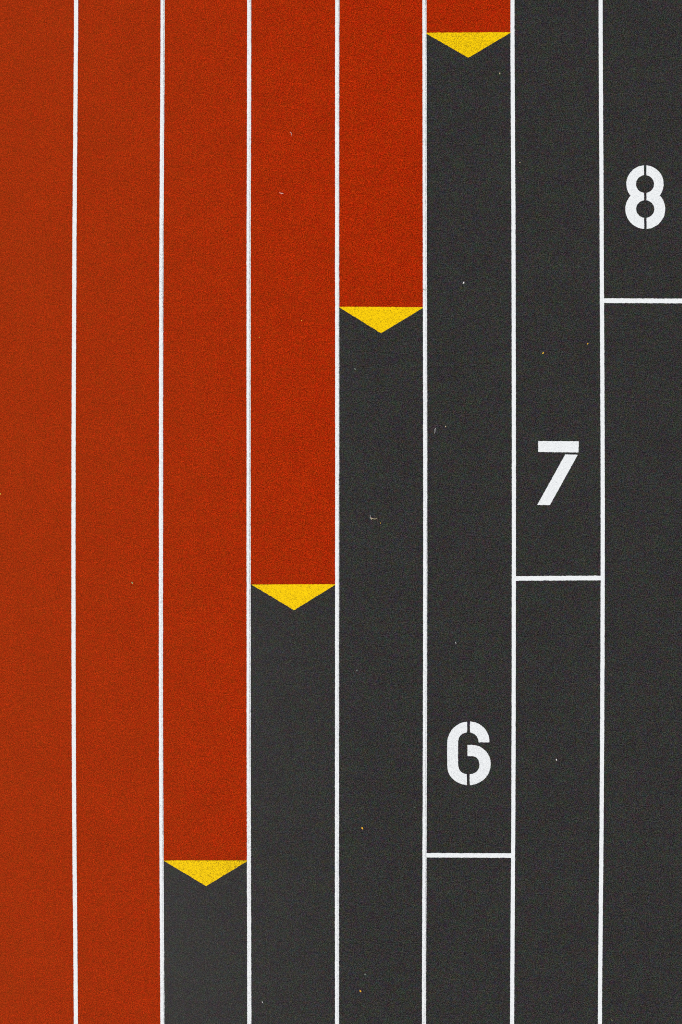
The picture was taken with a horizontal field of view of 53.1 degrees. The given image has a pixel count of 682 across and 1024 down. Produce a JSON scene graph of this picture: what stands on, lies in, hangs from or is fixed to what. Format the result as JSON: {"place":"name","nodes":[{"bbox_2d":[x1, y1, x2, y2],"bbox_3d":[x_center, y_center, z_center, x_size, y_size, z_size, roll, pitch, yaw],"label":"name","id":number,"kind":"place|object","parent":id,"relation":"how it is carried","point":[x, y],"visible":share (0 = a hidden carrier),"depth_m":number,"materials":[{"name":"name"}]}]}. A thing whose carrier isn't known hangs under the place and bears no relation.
{"place":"outdoors","nodes":[
{"label":"outdoors","id":0,"kind":"place"},
{"bbox_2d":[0,0,73,1023],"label":"red lane surface","id":1,"kind":"object","parent":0,"point":[36,241],"visible":1,"depth_m":9.46,"materials":[{"name":"rubber"}]},
{"bbox_2d":[71,0,77,1023],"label":"lane line","id":2,"kind":"object","parent":1,"relation":"on","point":[73,562],"visible":1,"depth_m":9.46,"materials":[{"name":"white paint"}]},
{"bbox_2d":[75,0,160,1023],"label":"red lane surface","id":3,"kind":"object","parent":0,"point":[117,522],"visible":1,"depth_m":9.46,"materials":[{"name":"rubber"}]},
{"bbox_2d":[159,0,164,1023],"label":"lane line","id":4,"kind":"object","parent":3,"relation":"on","point":[161,261],"visible":1,"depth_m":9.46,"materials":[{"name":"white paint"}]},
{"bbox_2d":[163,0,246,859],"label":"red lane surface","id":5,"kind":"object","parent":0,"point":[205,477],"visible":1,"depth_m":9.46,"materials":[{"name":"rubber"}]},
{"bbox_2d":[246,0,250,1023],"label":"lane line","id":6,"kind":"object","parent":5,"relation":"on","point":[248,397],"visible":1,"depth_m":9.46,"materials":[{"name":"white paint"}]},
{"bbox_2d":[164,860,246,1023],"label":"black lane surface","id":7,"kind":"object","parent":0,"point":[205,954],"visible":1,"depth_m":9.46,"materials":[{"name":"rubber"}]},
{"bbox_2d":[165,860,246,885],"bbox_3d":[-1.877,5.007,9.463,1.161,0.003,0.360,0,90,0],"label":"lane marker","id":8,"kind":"object","parent":7,"relation":"on","point":[205,872],"visible":1,"depth_m":9.46,"materials":[{"name":"yellow paint"}]},
{"bbox_2d":[250,0,334,583],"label":"red lane surface","id":9,"kind":"object","parent":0,"point":[292,416],"visible":1,"depth_m":9.46,"materials":[{"name":"rubber"}]},
{"bbox_2d":[250,584,334,1023],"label":"black lane surface","id":10,"kind":"object","parent":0,"point":[292,816],"visible":1,"depth_m":9.46,"materials":[{"name":"rubber"}]},
{"bbox_2d":[253,584,334,609],"bbox_3d":[-0.657,1.180,9.463,1.164,0.003,0.361,0,90,0],"label":"lane marker","id":11,"kind":"object","parent":10,"relation":"on","point":[293,596],"visible":1,"depth_m":9.46,"materials":[{"name":"yellow paint"}]},
{"bbox_2d":[335,0,338,1023],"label":"lane line","id":12,"kind":"object","parent":10,"relation":"on","point":[336,511],"visible":1,"depth_m":9.46,"materials":[{"name":"white paint"}]},
{"bbox_2d":[339,307,422,1023],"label":"black lane surface","id":13,"kind":"object","parent":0,"point":[380,644],"visible":1,"depth_m":9.46,"materials":[{"name":"rubber"}]},
{"bbox_2d":[340,307,422,332],"bbox_3d":[0.555,-2.663,9.463,1.172,0.003,0.368,0,90,0],"label":"lane marker","id":14,"kind":"object","parent":13,"relation":"on","point":[380,319],"visible":1,"depth_m":9.46,"materials":[{"name":"yellow paint"}]},
{"bbox_2d":[422,0,426,1023],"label":"lane line","id":15,"kind":"object","parent":13,"relation":"on","point":[424,146],"visible":1,"depth_m":9.46,"materials":[{"name":"white paint"}]},
{"bbox_2d":[339,0,422,306],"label":"red lane surface","id":16,"kind":"object","parent":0,"point":[380,159],"visible":1,"depth_m":9.46,"materials":[{"name":"rubber"}]},
{"bbox_2d":[426,0,510,32],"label":"red lane surface","id":17,"kind":"object","parent":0,"point":[457,16],"visible":1,"depth_m":9.46,"materials":[{"name":"rubber"}]},
{"bbox_2d":[426,33,511,1023],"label":"black lane surface","id":18,"kind":"object","parent":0,"point":[469,530],"visible":1,"depth_m":9.46,"materials":[{"name":"rubber"}]},
{"bbox_2d":[426,32,510,57],"bbox_3d":[1.767,-6.476,9.463,1.171,0.003,0.354,0,90,0],"label":"lane marker","id":19,"kind":"object","parent":18,"relation":"on","point":[468,44],"visible":1,"depth_m":9.46,"materials":[{"name":"yellow paint"}]},
{"bbox_2d":[426,853,510,857],"bbox_3d":[1.774,4.760,9.463,1.230,0.003,0.072,0,90,0],"label":"cross line","id":20,"kind":"object","parent":18,"relation":"on","point":[476,855],"visible":1,"depth_m":9.46,"materials":[{"name":"white paint"}]},
{"bbox_2d":[447,722,490,784],"bbox_3d":[1.773,3.345,9.463,0.604,0.004,0.885,0,90,0],"label":"lane number","id":21,"kind":"object","parent":18,"relation":"on","point":[479,753],"visible":1,"depth_m":9.46,"materials":[{"name":"white paint"}]},
{"bbox_2d":[510,0,515,1023],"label":"lane line","id":22,"kind":"object","parent":18,"relation":"on","point":[513,281],"visible":1,"depth_m":9.46,"materials":[{"name":"white paint"}]},
{"bbox_2d":[514,0,600,1023],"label":"black lane surface","id":23,"kind":"object","parent":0,"point":[558,625],"visible":1,"depth_m":9.46,"materials":[{"name":"rubber"}]},
{"bbox_2d":[537,441,578,504],"bbox_3d":[3.007,-0.540,9.463,0.576,0.004,0.889,0,90,0],"label":"lane number","id":24,"kind":"object","parent":23,"relation":"on","point":[557,479],"visible":1,"depth_m":9.46,"materials":[{"name":"white paint"}]},
{"bbox_2d":[516,575,600,580],"bbox_3d":[3.009,0.917,9.463,1.234,0.003,0.070,0,90,0],"label":"cross line","id":25,"kind":"object","parent":23,"relation":"on","point":[538,578],"visible":1,"depth_m":9.46,"materials":[{"name":"white paint"}]},
{"bbox_2d":[598,0,604,1023],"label":"lane line","id":26,"kind":"object","parent":23,"relation":"on","point":[602,517],"visible":1,"depth_m":9.46,"materials":[{"name":"white paint"}]},
{"bbox_2d":[602,0,681,1023],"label":"black lane surface","id":27,"kind":"object","parent":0,"point":[642,811],"visible":1,"depth_m":9.46,"materials":[{"name":"rubber"}]},
{"bbox_2d":[604,298,681,302],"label":"cross line","id":28,"kind":"object","parent":27,"relation":"on","point":[629,300],"visible":1,"depth_m":9.46,"materials":[{"name":"white paint"}]},
{"bbox_2d":[625,165,664,228],"bbox_3d":[4.217,-4.364,9.463,0.552,0.004,0.881,0,90,0],"label":"lane number","id":29,"kind":"object","parent":27,"relation":"on","point":[654,198],"visible":1,"depth_m":9.46,"materials":[{"name":"white paint"}]}
]}

